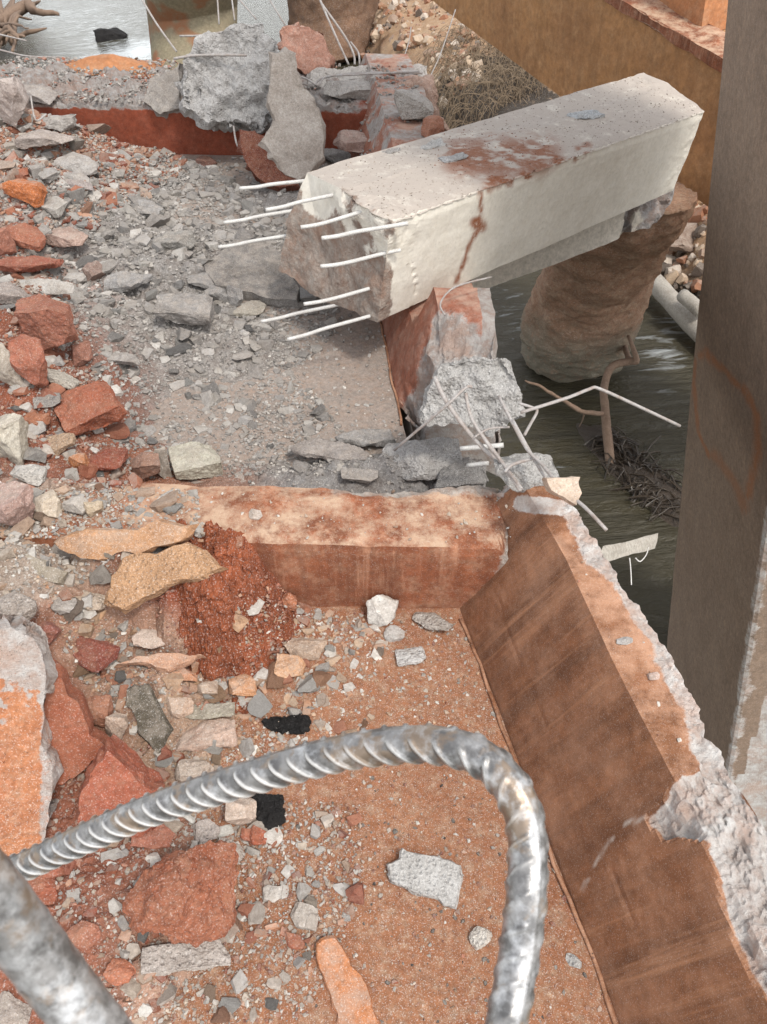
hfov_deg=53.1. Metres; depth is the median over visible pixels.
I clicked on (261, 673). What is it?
stone
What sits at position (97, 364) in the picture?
stone
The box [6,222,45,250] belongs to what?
concrete chunk
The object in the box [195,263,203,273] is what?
stone
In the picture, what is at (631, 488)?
drowned twigs
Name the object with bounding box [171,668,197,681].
concrete chunk
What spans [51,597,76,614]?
concrete chunk
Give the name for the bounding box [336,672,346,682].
stone
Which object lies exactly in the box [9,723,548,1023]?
bent rebar
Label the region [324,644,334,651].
stone
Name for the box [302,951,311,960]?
stone
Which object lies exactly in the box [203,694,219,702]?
stone
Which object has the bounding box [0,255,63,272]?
concrete chunk
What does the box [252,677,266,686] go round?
stone
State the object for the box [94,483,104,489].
stone
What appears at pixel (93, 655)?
concrete chunk
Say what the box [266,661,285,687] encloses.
stone
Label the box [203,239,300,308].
concrete slab
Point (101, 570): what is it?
stone
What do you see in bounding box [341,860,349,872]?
stone
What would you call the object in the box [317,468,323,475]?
stone
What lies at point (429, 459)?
boulder
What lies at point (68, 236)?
concrete chunk
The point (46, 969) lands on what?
thick rebar
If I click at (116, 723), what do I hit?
pebble
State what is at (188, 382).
stone
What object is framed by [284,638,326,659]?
concrete chunk
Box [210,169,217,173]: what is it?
stone
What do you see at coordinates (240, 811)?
concrete chunk
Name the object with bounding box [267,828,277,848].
stone
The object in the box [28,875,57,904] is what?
concrete chunk
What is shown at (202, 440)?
stone
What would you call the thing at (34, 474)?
concrete chunk
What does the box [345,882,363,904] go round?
stone
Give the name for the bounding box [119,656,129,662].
stone
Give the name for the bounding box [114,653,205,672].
concrete slab
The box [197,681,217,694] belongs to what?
pebble
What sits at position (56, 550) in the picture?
stone
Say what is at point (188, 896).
boulder
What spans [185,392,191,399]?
stone
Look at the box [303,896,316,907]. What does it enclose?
stone
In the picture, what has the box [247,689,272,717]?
stone
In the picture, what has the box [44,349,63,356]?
stone
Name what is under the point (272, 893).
pebble
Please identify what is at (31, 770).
concrete block
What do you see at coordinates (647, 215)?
capping block
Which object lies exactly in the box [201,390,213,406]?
stone
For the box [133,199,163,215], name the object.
concrete chunk
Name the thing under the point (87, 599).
stone
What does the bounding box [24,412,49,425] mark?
concrete chunk
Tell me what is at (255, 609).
stone
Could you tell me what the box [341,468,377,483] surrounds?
concrete chunk
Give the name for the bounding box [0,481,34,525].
concrete chunk
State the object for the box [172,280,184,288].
stone
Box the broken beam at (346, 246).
[218,73,703,340]
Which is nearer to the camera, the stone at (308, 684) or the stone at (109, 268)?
the stone at (308, 684)
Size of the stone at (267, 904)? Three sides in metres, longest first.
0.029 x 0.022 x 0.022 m
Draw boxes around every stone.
[0,160,15,169]
[0,277,9,282]
[0,304,15,309]
[0,548,16,560]
[3,168,18,181]
[7,126,21,133]
[8,149,29,158]
[10,272,23,278]
[10,405,21,410]
[10,516,34,538]
[15,398,23,405]
[20,378,29,386]
[23,447,46,462]
[28,165,45,179]
[28,421,45,435]
[33,387,62,407]
[33,512,46,521]
[37,167,56,179]
[38,222,52,243]
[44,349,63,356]
[46,471,54,477]
[47,383,65,393]
[51,355,64,365]
[52,544,70,558]
[58,518,66,527]
[62,597,83,623]
[63,197,71,206]
[64,272,86,282]
[64,861,75,874]
[67,185,81,190]
[69,136,84,150]
[70,291,84,304]
[73,665,89,677]
[75,221,86,228]
[75,255,94,266]
[77,463,97,478]
[80,201,92,212]
[81,592,92,608]
[82,609,96,619]
[83,672,95,679]
[86,123,111,133]
[89,310,96,317]
[89,564,110,584]
[91,362,101,367]
[91,499,107,508]
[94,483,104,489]
[94,575,103,581]
[96,471,103,476]
[100,848,124,862]
[101,229,114,239]
[102,260,116,272]
[104,553,114,559]
[105,191,116,205]
[105,423,129,439]
[106,674,117,684]
[107,331,125,341]
[108,632,118,638]
[109,319,116,328]
[110,308,120,313]
[114,670,126,683]
[118,684,132,698]
[119,364,128,369]
[119,641,126,652]
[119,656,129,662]
[120,978,141,1000]
[121,551,131,559]
[124,418,136,432]
[124,505,133,511]
[127,196,146,203]
[127,369,135,377]
[135,487,154,497]
[137,932,148,942]
[140,389,150,393]
[144,425,156,436]
[145,213,169,227]
[146,289,157,301]
[147,436,157,444]
[148,415,157,419]
[149,490,177,512]
[151,278,161,287]
[155,547,163,553]
[155,755,173,767]
[156,983,176,1005]
[157,745,171,760]
[162,503,183,513]
[162,670,183,691]
[163,820,183,832]
[166,342,191,355]
[169,369,178,372]
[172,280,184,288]
[172,753,180,762]
[175,338,183,345]
[176,327,191,340]
[184,378,194,386]
[185,251,193,258]
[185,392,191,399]
[187,361,193,367]
[189,682,197,692]
[191,436,205,443]
[191,661,198,672]
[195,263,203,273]
[196,170,209,178]
[196,258,214,265]
[199,682,225,702]
[201,381,219,393]
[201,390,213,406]
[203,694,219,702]
[203,984,214,1002]
[204,186,215,191]
[204,739,222,754]
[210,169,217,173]
[210,1006,230,1022]
[211,754,220,764]
[214,305,222,313]
[218,997,241,1013]
[229,425,235,432]
[232,351,251,360]
[233,614,248,632]
[234,227,255,240]
[235,916,242,930]
[237,363,246,370]
[237,903,254,918]
[238,737,254,757]
[240,200,256,212]
[240,209,249,216]
[244,931,256,944]
[245,325,253,331]
[246,820,267,830]
[247,363,263,378]
[247,597,264,615]
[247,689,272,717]
[248,901,264,924]
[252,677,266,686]
[253,667,267,687]
[262,231,277,236]
[263,900,270,907]
[264,825,282,846]
[265,997,278,1010]
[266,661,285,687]
[267,650,279,655]
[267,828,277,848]
[270,321,279,329]
[279,971,290,981]
[283,674,292,684]
[288,707,301,716]
[289,696,297,706]
[292,460,310,473]
[296,608,303,613]
[296,882,311,901]
[297,674,319,692]
[300,287,318,301]
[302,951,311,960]
[303,659,309,667]
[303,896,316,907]
[303,934,312,942]
[305,913,318,930]
[310,403,325,415]
[311,881,319,887]
[312,671,330,687]
[314,846,324,855]
[315,661,329,671]
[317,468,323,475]
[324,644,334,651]
[333,720,346,733]
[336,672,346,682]
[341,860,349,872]
[343,914,350,921]
[345,729,356,732]
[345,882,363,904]
[346,813,361,826]
[348,649,354,654]
[354,618,361,627]
[359,719,367,730]
[369,624,379,631]
[377,647,383,656]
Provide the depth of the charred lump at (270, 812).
2.38 m
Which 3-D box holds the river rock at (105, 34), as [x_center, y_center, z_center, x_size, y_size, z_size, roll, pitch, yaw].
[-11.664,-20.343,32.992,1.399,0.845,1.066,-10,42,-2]
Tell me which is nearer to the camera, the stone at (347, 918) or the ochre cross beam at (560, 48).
the stone at (347, 918)
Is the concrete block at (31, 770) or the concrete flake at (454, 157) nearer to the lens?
the concrete block at (31, 770)
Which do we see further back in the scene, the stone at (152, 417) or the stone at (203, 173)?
the stone at (203, 173)
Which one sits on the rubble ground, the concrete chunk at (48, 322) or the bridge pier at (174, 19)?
the concrete chunk at (48, 322)
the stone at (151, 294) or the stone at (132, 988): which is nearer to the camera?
the stone at (132, 988)
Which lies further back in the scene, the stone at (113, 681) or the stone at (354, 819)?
the stone at (113, 681)
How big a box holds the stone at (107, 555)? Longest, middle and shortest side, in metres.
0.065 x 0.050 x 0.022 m
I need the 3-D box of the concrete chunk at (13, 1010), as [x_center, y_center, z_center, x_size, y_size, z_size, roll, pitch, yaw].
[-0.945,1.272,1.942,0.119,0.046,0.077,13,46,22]
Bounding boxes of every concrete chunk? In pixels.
[0,77,28,126]
[0,227,16,255]
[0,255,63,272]
[0,282,31,304]
[0,342,23,385]
[0,413,28,465]
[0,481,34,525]
[0,591,36,619]
[0,991,31,1023]
[2,179,47,207]
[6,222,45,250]
[8,334,48,385]
[9,464,46,485]
[13,129,75,148]
[14,294,78,350]
[20,278,74,294]
[23,84,58,104]
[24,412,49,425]
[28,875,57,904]
[33,393,61,408]
[33,489,62,517]
[38,621,61,644]
[40,196,67,217]
[43,114,76,131]
[44,865,66,877]
[45,226,88,247]
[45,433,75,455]
[47,368,79,389]
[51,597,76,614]
[54,152,98,175]
[63,172,89,182]
[64,179,92,190]
[66,920,100,951]
[73,636,119,672]
[76,734,164,837]
[81,590,105,610]
[86,694,113,726]
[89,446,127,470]
[103,958,135,985]
[104,271,152,292]
[107,352,139,365]
[130,451,159,478]
[130,824,174,849]
[131,629,164,648]
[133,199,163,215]
[140,940,230,975]
[143,63,183,118]
[151,230,195,250]
[154,293,214,324]
[167,697,193,718]
[168,442,222,479]
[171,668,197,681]
[175,718,237,750]
[175,759,213,781]
[185,702,234,719]
[187,272,213,288]
[191,818,219,842]
[218,837,244,863]
[225,798,256,825]
[228,674,256,696]
[233,300,266,316]
[237,129,299,191]
[274,653,305,677]
[277,22,334,75]
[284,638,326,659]
[285,932,304,949]
[289,437,369,460]
[290,902,318,929]
[306,63,427,89]
[323,79,370,100]
[324,148,350,163]
[333,129,366,152]
[335,429,395,446]
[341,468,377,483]
[353,74,449,153]
[366,594,398,626]
[393,89,433,119]
[395,646,425,665]
[412,612,452,630]
[418,356,524,436]
[434,460,488,487]
[469,926,492,950]
[493,453,558,492]
[542,476,581,505]
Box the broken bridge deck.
[0,0,766,1023]
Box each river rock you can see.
[93,27,127,42]
[669,222,697,252]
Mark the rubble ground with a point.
(142, 616)
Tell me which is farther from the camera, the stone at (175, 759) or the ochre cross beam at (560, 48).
the ochre cross beam at (560, 48)
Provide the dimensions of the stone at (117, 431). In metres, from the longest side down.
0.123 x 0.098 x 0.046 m
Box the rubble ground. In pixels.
[0,114,485,1023]
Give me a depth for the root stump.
36.19 m
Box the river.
[0,0,694,648]
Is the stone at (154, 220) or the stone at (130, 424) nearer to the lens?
the stone at (130, 424)
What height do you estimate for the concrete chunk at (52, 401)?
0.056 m
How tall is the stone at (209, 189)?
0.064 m
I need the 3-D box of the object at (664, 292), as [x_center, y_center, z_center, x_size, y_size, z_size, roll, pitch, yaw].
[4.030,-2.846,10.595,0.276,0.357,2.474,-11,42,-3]
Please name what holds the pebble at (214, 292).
on the rubble ground
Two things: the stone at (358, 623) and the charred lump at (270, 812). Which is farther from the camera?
the stone at (358, 623)
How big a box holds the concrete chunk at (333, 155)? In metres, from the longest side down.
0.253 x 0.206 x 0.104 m
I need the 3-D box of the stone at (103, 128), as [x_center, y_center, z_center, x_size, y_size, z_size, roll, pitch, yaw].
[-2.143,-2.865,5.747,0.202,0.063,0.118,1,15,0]
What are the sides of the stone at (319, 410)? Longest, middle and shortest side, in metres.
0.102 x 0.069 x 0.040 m
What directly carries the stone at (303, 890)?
on the broken bridge deck
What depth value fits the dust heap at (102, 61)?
6.28 m
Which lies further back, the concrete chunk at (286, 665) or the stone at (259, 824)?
the concrete chunk at (286, 665)
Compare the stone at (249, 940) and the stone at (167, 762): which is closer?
the stone at (249, 940)
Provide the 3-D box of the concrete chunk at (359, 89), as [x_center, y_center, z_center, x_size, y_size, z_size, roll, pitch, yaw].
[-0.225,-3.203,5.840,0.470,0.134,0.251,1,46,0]
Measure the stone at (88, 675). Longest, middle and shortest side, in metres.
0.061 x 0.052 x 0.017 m
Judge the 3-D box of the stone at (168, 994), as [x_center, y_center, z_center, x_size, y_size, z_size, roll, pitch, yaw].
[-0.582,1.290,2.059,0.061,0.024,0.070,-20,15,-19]
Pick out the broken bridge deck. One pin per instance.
(658, 858)
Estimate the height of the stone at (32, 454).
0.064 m
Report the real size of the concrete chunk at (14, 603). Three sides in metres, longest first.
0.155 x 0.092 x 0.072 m
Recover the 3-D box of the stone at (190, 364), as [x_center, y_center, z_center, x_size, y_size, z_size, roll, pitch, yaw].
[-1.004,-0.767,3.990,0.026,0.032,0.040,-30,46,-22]
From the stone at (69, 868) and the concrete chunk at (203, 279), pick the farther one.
the concrete chunk at (203, 279)
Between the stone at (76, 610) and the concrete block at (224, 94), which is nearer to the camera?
the stone at (76, 610)
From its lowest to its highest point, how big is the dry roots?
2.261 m
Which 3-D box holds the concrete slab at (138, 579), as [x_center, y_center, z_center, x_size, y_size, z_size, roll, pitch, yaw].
[-0.750,0.203,2.607,0.426,0.145,0.176,-18,43,-11]
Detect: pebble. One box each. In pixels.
[62,496,87,514]
[68,453,88,467]
[71,340,92,366]
[82,260,105,281]
[84,500,103,516]
[105,712,127,738]
[153,446,171,478]
[195,156,217,166]
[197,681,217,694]
[204,285,227,302]
[226,285,242,306]
[236,536,242,547]
[240,828,250,841]
[249,509,262,519]
[249,825,266,844]
[262,885,282,902]
[282,592,296,610]
[384,625,404,641]
[421,115,443,136]
[565,953,581,968]
[616,637,632,644]
[647,672,659,679]
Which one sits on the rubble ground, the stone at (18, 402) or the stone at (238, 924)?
the stone at (18, 402)
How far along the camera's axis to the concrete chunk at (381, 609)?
2.89 m
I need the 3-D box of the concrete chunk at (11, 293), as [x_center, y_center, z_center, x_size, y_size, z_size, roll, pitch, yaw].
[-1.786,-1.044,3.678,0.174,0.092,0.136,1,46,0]
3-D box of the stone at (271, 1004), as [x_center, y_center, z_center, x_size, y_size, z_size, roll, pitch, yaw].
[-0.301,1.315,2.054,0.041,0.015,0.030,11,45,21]
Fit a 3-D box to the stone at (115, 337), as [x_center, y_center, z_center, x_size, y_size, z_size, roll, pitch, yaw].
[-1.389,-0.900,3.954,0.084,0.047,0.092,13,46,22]
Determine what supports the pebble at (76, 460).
on the stone at (90, 470)
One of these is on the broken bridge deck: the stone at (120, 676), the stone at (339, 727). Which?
the stone at (339, 727)
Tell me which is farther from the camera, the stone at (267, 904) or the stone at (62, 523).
the stone at (62, 523)
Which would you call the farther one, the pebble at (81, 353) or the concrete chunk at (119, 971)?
the pebble at (81, 353)
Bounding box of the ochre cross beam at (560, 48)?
[433,0,725,205]
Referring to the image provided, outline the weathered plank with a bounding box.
[601,533,657,584]
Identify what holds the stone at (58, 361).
on the rubble ground
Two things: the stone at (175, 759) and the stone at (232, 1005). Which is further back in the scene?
the stone at (175, 759)
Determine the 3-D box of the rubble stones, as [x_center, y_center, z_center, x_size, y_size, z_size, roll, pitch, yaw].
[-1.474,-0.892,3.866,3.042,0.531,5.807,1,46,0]
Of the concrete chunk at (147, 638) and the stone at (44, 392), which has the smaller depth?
the concrete chunk at (147, 638)
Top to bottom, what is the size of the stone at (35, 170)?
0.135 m
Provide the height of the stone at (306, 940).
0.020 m
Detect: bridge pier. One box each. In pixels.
[145,0,237,69]
[287,0,379,64]
[520,182,697,382]
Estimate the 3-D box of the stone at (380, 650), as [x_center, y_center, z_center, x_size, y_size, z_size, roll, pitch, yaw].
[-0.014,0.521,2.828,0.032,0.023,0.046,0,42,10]
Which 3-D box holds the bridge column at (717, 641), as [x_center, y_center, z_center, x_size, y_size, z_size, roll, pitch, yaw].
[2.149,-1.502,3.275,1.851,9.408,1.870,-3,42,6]
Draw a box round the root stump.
[0,0,59,51]
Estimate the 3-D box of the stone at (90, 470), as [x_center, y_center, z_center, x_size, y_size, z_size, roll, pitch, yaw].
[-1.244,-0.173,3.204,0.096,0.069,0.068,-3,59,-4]
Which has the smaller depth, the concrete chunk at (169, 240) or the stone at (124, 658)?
the stone at (124, 658)
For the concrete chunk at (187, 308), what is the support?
on the rubble ground
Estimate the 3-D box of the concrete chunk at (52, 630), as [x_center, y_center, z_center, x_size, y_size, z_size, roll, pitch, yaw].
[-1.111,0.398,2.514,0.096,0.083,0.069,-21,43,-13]
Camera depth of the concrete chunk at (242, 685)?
2.67 m
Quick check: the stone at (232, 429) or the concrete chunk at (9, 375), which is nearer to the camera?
the concrete chunk at (9, 375)
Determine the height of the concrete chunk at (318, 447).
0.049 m
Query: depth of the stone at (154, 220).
5.09 m
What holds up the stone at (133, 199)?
on the rubble ground
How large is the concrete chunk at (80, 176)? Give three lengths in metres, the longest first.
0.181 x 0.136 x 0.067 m
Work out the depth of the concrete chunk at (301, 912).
2.19 m
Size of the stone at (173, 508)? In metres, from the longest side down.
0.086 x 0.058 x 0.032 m
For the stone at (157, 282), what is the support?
on the rubble ground
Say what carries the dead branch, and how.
in the river
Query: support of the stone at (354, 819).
on the broken bridge deck
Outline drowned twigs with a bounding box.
[584,426,682,524]
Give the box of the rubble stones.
[0,107,387,1023]
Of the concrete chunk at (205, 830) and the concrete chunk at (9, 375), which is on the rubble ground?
the concrete chunk at (9, 375)
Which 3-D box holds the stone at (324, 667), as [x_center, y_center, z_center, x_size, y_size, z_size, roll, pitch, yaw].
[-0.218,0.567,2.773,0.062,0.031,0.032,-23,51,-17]
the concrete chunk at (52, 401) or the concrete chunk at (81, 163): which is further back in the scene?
the concrete chunk at (81, 163)
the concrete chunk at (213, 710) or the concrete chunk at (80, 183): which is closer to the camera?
the concrete chunk at (213, 710)
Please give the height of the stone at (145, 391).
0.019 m
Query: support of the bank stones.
on the riverbank
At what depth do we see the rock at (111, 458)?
3.26 m
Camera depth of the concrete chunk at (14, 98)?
5.16 m
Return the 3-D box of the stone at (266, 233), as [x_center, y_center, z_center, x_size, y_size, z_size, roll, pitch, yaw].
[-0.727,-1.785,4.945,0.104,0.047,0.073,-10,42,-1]
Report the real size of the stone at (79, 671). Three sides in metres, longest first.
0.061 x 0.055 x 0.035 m
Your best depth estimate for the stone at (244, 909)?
2.20 m
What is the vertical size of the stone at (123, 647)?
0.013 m
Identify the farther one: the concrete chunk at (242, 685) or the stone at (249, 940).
the concrete chunk at (242, 685)
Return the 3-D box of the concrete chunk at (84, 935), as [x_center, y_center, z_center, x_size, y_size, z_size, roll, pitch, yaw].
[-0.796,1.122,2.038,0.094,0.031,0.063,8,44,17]
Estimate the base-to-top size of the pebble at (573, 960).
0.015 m
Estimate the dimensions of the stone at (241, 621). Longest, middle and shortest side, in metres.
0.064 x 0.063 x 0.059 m
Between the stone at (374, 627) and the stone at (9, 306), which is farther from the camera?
the stone at (9, 306)
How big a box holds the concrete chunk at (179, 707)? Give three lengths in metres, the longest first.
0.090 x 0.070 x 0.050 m
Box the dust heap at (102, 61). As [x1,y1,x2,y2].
[61,54,164,77]
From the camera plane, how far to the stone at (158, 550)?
2.68 m
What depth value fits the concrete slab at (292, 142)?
5.30 m
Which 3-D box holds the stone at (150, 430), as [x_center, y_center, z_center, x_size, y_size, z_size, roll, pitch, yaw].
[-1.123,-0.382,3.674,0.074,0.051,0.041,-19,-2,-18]
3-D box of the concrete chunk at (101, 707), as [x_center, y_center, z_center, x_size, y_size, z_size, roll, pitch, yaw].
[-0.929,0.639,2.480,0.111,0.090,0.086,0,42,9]
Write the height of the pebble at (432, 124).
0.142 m
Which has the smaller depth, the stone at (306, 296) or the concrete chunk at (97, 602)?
the concrete chunk at (97, 602)
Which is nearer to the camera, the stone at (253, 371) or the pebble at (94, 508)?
the pebble at (94, 508)
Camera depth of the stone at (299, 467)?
3.38 m
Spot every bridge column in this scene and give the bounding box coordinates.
[660,0,727,29]
[667,0,766,831]
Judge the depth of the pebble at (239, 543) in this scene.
2.69 m
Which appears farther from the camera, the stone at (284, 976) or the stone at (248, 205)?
the stone at (248, 205)
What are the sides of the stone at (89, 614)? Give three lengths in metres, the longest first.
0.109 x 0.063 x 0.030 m
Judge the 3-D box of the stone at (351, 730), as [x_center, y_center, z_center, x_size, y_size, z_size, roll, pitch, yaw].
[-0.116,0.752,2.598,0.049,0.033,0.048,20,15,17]
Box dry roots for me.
[414,20,545,128]
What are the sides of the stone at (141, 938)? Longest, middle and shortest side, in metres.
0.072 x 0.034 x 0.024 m
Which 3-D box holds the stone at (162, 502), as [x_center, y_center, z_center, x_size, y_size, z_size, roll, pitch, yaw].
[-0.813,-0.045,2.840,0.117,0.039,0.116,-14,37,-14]
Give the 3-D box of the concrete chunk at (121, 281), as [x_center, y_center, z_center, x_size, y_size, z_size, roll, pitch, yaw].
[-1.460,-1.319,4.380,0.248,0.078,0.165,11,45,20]
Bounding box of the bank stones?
[360,0,707,292]
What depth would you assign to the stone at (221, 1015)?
2.02 m
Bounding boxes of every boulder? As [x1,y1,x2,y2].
[53,379,126,435]
[122,840,239,947]
[382,437,462,480]
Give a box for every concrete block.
[0,614,63,855]
[174,23,278,134]
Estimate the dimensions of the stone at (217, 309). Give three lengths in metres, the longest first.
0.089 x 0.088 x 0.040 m
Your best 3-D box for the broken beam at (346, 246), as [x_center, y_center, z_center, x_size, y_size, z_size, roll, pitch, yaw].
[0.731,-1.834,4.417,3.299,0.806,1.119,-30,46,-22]
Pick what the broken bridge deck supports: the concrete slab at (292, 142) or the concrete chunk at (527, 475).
the concrete chunk at (527, 475)
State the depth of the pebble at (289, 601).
2.86 m
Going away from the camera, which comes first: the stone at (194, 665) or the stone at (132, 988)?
the stone at (132, 988)
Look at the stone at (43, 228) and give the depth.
4.64 m
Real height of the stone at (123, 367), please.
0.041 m
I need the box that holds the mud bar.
[576,423,681,526]
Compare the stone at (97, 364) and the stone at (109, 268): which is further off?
the stone at (109, 268)
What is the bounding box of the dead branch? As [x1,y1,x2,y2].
[525,335,639,464]
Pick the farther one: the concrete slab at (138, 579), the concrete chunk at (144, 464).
the concrete chunk at (144, 464)
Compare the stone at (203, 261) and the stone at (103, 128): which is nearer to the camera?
the stone at (203, 261)
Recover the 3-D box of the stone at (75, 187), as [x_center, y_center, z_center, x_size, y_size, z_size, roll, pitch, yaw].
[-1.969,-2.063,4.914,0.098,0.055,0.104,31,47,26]
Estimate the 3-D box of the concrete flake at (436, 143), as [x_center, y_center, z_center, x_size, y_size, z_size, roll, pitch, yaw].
[0.265,-1.970,4.133,0.158,0.041,0.079,-29,46,-22]
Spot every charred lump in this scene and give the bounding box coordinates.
[251,793,285,829]
[261,713,311,734]
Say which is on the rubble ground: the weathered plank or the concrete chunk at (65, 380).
the concrete chunk at (65, 380)
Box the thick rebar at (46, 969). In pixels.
[0,848,133,1023]
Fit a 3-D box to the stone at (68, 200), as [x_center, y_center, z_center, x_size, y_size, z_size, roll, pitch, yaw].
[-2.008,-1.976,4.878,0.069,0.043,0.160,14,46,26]
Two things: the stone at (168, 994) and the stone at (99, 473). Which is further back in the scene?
the stone at (99, 473)
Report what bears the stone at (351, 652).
on the broken bridge deck
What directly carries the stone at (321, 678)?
on the rubble stones
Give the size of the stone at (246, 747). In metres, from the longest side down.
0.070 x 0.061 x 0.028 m
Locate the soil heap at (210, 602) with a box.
[167,519,296,713]
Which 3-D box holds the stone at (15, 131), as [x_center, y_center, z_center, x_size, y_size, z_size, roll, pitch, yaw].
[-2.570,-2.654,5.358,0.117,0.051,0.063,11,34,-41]
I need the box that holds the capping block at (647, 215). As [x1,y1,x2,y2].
[471,187,674,287]
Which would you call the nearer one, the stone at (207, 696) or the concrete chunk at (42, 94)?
the stone at (207, 696)
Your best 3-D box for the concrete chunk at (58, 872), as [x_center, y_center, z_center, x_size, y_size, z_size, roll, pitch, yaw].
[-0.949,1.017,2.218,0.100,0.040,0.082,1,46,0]
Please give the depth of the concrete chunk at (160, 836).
2.26 m
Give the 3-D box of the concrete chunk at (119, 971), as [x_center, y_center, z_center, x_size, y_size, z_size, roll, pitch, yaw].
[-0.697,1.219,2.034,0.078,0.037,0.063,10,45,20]
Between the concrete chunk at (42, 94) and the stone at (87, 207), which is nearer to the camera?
the stone at (87, 207)
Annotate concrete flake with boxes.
[382,147,400,153]
[386,848,462,909]
[420,138,445,149]
[438,152,468,162]
[566,110,604,118]
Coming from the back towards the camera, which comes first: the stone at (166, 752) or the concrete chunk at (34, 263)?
the concrete chunk at (34, 263)
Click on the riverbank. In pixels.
(383, 45)
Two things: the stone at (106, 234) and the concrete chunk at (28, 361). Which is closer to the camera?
the concrete chunk at (28, 361)
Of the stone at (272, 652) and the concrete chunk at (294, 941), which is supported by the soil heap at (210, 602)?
the stone at (272, 652)
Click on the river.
(658, 378)
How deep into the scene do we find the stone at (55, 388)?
3.44 m
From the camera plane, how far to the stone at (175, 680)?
2.60 m
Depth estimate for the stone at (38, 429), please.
3.29 m
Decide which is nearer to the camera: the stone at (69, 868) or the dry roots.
the stone at (69, 868)
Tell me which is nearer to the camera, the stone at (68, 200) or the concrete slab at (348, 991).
the concrete slab at (348, 991)
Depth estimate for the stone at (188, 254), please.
4.68 m
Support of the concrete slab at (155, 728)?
on the rubble ground
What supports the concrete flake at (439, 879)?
on the broken bridge deck
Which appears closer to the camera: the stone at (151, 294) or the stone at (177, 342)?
the stone at (177, 342)
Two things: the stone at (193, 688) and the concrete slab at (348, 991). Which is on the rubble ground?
the stone at (193, 688)
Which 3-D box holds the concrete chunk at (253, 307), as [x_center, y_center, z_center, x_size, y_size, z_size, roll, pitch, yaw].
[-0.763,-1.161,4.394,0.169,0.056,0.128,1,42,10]
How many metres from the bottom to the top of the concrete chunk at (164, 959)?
0.102 m
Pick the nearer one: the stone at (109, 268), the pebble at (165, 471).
the pebble at (165, 471)
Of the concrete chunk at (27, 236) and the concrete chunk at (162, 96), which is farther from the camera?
the concrete chunk at (162, 96)
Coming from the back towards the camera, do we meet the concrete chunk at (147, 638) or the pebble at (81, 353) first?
the pebble at (81, 353)
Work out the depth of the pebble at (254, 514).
2.80 m
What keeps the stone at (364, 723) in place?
on the broken bridge deck
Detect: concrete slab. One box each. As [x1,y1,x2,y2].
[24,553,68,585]
[44,659,108,785]
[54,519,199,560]
[104,542,228,613]
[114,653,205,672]
[126,683,173,753]
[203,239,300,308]
[258,47,325,186]
[316,935,379,1023]
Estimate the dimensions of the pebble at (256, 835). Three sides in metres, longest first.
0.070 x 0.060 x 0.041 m
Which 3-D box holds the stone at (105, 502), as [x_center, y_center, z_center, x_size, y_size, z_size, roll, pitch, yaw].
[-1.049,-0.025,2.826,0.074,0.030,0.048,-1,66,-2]
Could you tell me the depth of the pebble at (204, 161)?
5.82 m
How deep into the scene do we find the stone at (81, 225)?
4.83 m
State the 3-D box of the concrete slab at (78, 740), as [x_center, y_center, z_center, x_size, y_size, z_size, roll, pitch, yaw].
[-1.002,0.620,2.341,0.214,0.383,0.294,-29,45,-21]
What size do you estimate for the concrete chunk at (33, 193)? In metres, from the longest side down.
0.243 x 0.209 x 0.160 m
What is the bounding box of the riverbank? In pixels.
[365,0,707,299]
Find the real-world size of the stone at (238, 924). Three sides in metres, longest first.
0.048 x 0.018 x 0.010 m
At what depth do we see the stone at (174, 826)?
2.34 m
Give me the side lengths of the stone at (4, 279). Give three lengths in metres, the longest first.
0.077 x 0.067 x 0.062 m
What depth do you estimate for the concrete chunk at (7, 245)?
4.50 m
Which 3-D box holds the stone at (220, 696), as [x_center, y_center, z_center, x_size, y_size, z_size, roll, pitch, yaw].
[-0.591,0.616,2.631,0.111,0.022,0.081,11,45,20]
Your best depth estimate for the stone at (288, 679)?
2.72 m
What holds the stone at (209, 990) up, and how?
on the broken bridge deck
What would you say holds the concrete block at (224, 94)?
on the broken bridge deck
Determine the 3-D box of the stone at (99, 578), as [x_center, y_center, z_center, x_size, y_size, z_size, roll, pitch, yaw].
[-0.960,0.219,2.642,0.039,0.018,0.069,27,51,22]
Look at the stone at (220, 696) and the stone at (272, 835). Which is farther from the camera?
the stone at (220, 696)
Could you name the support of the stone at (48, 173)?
on the rubble ground
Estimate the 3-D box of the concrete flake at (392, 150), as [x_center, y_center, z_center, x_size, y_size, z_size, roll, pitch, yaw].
[0.048,-1.912,4.082,0.105,0.035,0.053,-25,44,-18]
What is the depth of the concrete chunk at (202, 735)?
2.54 m
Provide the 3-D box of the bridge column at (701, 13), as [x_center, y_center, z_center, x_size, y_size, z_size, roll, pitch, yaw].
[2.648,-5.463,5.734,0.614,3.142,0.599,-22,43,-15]
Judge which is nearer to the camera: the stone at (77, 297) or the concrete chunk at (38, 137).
the stone at (77, 297)
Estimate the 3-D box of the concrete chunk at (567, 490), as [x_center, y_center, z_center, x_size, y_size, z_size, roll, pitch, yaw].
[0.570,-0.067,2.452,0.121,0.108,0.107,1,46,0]
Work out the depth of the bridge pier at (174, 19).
24.59 m
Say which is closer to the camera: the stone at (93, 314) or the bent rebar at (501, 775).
the bent rebar at (501, 775)
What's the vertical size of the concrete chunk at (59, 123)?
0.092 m
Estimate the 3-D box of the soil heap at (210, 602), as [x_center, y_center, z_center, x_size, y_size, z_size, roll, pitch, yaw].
[-0.585,0.380,2.681,0.564,0.455,0.564,1,46,0]
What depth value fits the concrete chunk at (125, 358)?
3.84 m
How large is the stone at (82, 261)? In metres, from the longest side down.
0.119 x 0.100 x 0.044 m

